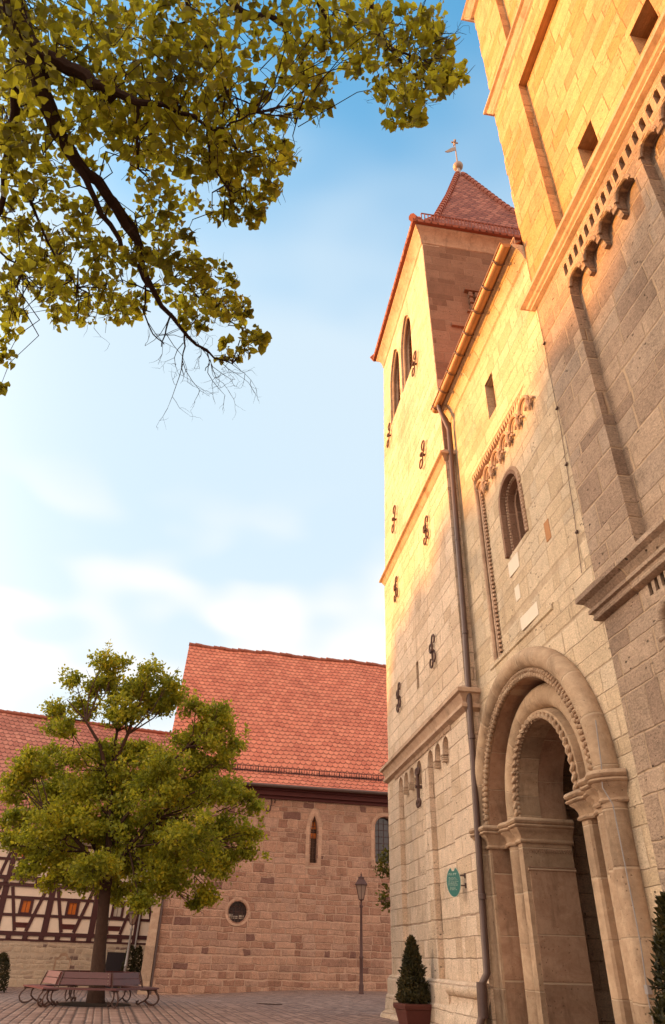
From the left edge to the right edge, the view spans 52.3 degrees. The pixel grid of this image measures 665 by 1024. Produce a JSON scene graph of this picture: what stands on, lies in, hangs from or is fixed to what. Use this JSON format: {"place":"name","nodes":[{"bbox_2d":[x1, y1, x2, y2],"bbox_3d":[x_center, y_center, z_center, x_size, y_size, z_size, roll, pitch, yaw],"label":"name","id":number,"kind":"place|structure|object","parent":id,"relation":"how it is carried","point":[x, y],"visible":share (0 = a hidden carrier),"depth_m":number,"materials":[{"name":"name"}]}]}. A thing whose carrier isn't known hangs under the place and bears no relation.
{"place":"outdoors","nodes":[
{"label":"outdoors","id":0,"kind":"place"},
{"bbox_2d":[0,987,398,1023],"bbox_3d":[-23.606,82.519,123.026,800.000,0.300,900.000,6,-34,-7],"label":"ground","id":1,"kind":"structure","parent":0,"point":[323,1007],"depth_m":20.11,"materials":[{"name":"stone"}]},
{"bbox_2d":[0,951,10,992],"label":"clipped shrub","id":2,"kind":"object","parent":1,"relation":"on","point":[4,971],"visible":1,"depth_m":31.62,"materials":[{"name":"green plant"}]},
{"bbox_2d":[18,970,159,1007],"bbox_3d":[-7.461,14.744,20.987,4.226,0.843,3.763,6,-34,-7],"label":"bench","id":3,"kind":"object","parent":1,"relation":"on","point":[124,981],"visible":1,"depth_m":20.21,"materials":[{"name":"red wood"}]},
{"bbox_2d":[0,709,179,987],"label":"half timbered house","id":4,"kind":"structure","parent":1,"relation":"on","point":[40,934],"depth_m":39.35,"materials":[{"name":"beige paint"}]},
{"bbox_2d":[18,899,33,913],"bbox_3d":[-17.576,22.616,38.846,0.720,0.720,0.105,14,-36,-19],"label":"window","id":5,"kind":"structure","parent":4,"relation":"in","point":[26,905],"depth_m":38.83,"materials":[{"name":"orange glass"}]},
{"bbox_2d":[65,901,79,915],"bbox_3d":[-15.237,23.220,39.663,0.720,0.720,0.105,14,-36,-19],"label":"window","id":6,"kind":"structure","parent":4,"relation":"in","point":[72,907],"depth_m":39.65,"materials":[{"name":"orange glass"}]},
{"bbox_2d":[105,952,125,987],"bbox_3d":[-12.531,26.395,38.902,1.200,1.850,0.060,14,-36,-19],"label":"cellar door","id":7,"kind":"structure","parent":4,"relation":"in","point":[114,960],"depth_m":39.11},
{"bbox_2d":[110,904,124,917],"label":"window","id":8,"kind":"structure","parent":4,"relation":"in","point":[116,913],"depth_m":40.43,"materials":[{"name":"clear glass"}]},
{"bbox_2d":[56,1002,130,1006],"bbox_3d":[-7.338,15.057,20.696,2.300,0.100,2.300,6,-34,-7],"label":"tree pit","id":9,"kind":"object","parent":1,"relation":"on","point":[78,1004],"visible":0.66,"depth_m":20.23,"materials":[{"name":"soil"}]},
{"bbox_2d":[0,639,272,1002],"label":"oak tree","id":10,"kind":"object","parent":9,"relation":"on","point":[169,852],"visible":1,"depth_m":23.34,"materials":[{"name":"green plant"}]},
{"bbox_2d":[120,910,139,991],"bbox_3d":[-10.887,23.221,36.222,0.676,3.959,0.709,6,-34,-7],"label":"street lamp","id":11,"kind":"object","parent":1,"relation":"on","point":[132,922],"visible":0.59,"depth_m":36.57,"materials":[{"name":"grey metal"}]},
{"bbox_2d":[118,944,143,987],"bbox_3d":[-11.066,25.137,37.358,1.440,2.212,0.993,6,-34,-7],"label":"conifer shrub","id":12,"kind":"object","parent":1,"relation":"on","point":[134,966],"visible":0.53,"depth_m":37.47,"materials":[{"name":"green plant"}]},
{"bbox_2d":[0,0,474,426],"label":"linden tree","id":13,"kind":"object","parent":1,"relation":"on","point":[33,71],"visible":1,"depth_m":4.95,"materials":[{"name":"green plant"}]},
{"bbox_2d":[137,642,391,994],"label":"stone hall","id":14,"kind":"structure","parent":1,"relation":"on","point":[312,760],"depth_m":38.56,"materials":[{"name":"red stone"}]},
{"bbox_2d":[228,901,245,921],"bbox_3d":[-5.091,21.340,36.133,0.980,0.980,0.065,8,-34,-10],"label":"round window","id":15,"kind":"structure","parent":14,"relation":"in","point":[237,910],"depth_m":36.14,"materials":[{"name":"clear glass"}]},
{"bbox_2d":[310,818,315,862],"bbox_3d":[-1.136,18.821,38.907,0.380,2.460,0.065,8,-34,-10],"label":"lancet window","id":16,"kind":"structure","parent":14,"relation":"in","point":[313,828],"depth_m":38.80,"materials":[{"name":"clear glass"}]},
{"bbox_2d":[375,818,388,862],"bbox_3d":[2.998,19.275,39.748,1.220,2.460,0.065,8,-34,-10],"label":"arched window","id":17,"kind":"structure","parent":14,"relation":"in","point":[382,824],"depth_m":39.84,"materials":[{"name":"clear glass"}]},
{"bbox_2d":[256,1003,281,1004],"bbox_3d":[-2.140,16.686,22.965,0.823,0.020,0.317,-12,-36,20],"label":"drain grate","id":18,"kind":"object","parent":1,"relation":"on","point":[268,1004],"visible":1,"depth_m":22.90,"materials":[{"name":"metal"}]},
{"bbox_2d":[355,873,366,993],"bbox_3d":[1.407,20.505,33.175,0.676,5.082,0.709,6,-34,-7],"label":"street lamp","id":19,"kind":"object","parent":1,"relation":"on","point":[361,884],"visible":0.98,"depth_m":33.39,"materials":[{"name":"black metal"}]},
{"bbox_2d":[371,845,389,912],"bbox_3d":[2.497,14.022,23.392,2.412,5.150,1.614,16,-36,-20],"label":"tree","id":20,"kind":"object","parent":1,"relation":"on","point":[387,873],"visible":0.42,"depth_m":23.96,"materials":[{"name":"green plant"}]},
{"bbox_2d":[380,1009,397,1020],"bbox_3d":[1.684,13.988,18.711,0.562,0.374,1.828,6,-34,-7],"label":"corner stone","id":21,"kind":"object","parent":1,"relation":"on","point":[390,1014],"visible":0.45,"depth_m":18.73,"materials":[{"name":"stone"}]},
{"bbox_2d":[393,934,431,1023],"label":"potted conifer","id":22,"kind":"object","parent":1,"relation":"on","point":[412,997],"visible":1,"depth_m":16.66,"materials":[{"name":"plant"}]},
{"bbox_2d":[370,0,664,1023],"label":"church","id":23,"kind":"structure","parent":1,"relation":"on","point":[520,352],"depth_m":14.71,"materials":[{"name":"stone"}]},
{"bbox_2d":[447,868,466,896],"bbox_3d":[2.840,8.511,15.575,0.481,0.605,0.130,-13,-36,21],"label":"wall sign","id":24,"kind":"object","parent":23,"relation":"attached to","point":[454,885],"visible":1,"depth_m":15.57,"materials":[{"name":"teal metal"}]},
{"bbox_2d":[647,891,664,1023],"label":"potted conifer","id":25,"kind":"object","parent":1,"relation":"on","point":[658,949],"visible":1,"depth_m":7.19,"materials":[{"name":"plant"}]},
{"bbox_2d":[0,0,514,731],"label":"sky","id":26,"kind":"structure","parent":0,"point":[262,527],"materials":[{"name":"blue"}]}
]}

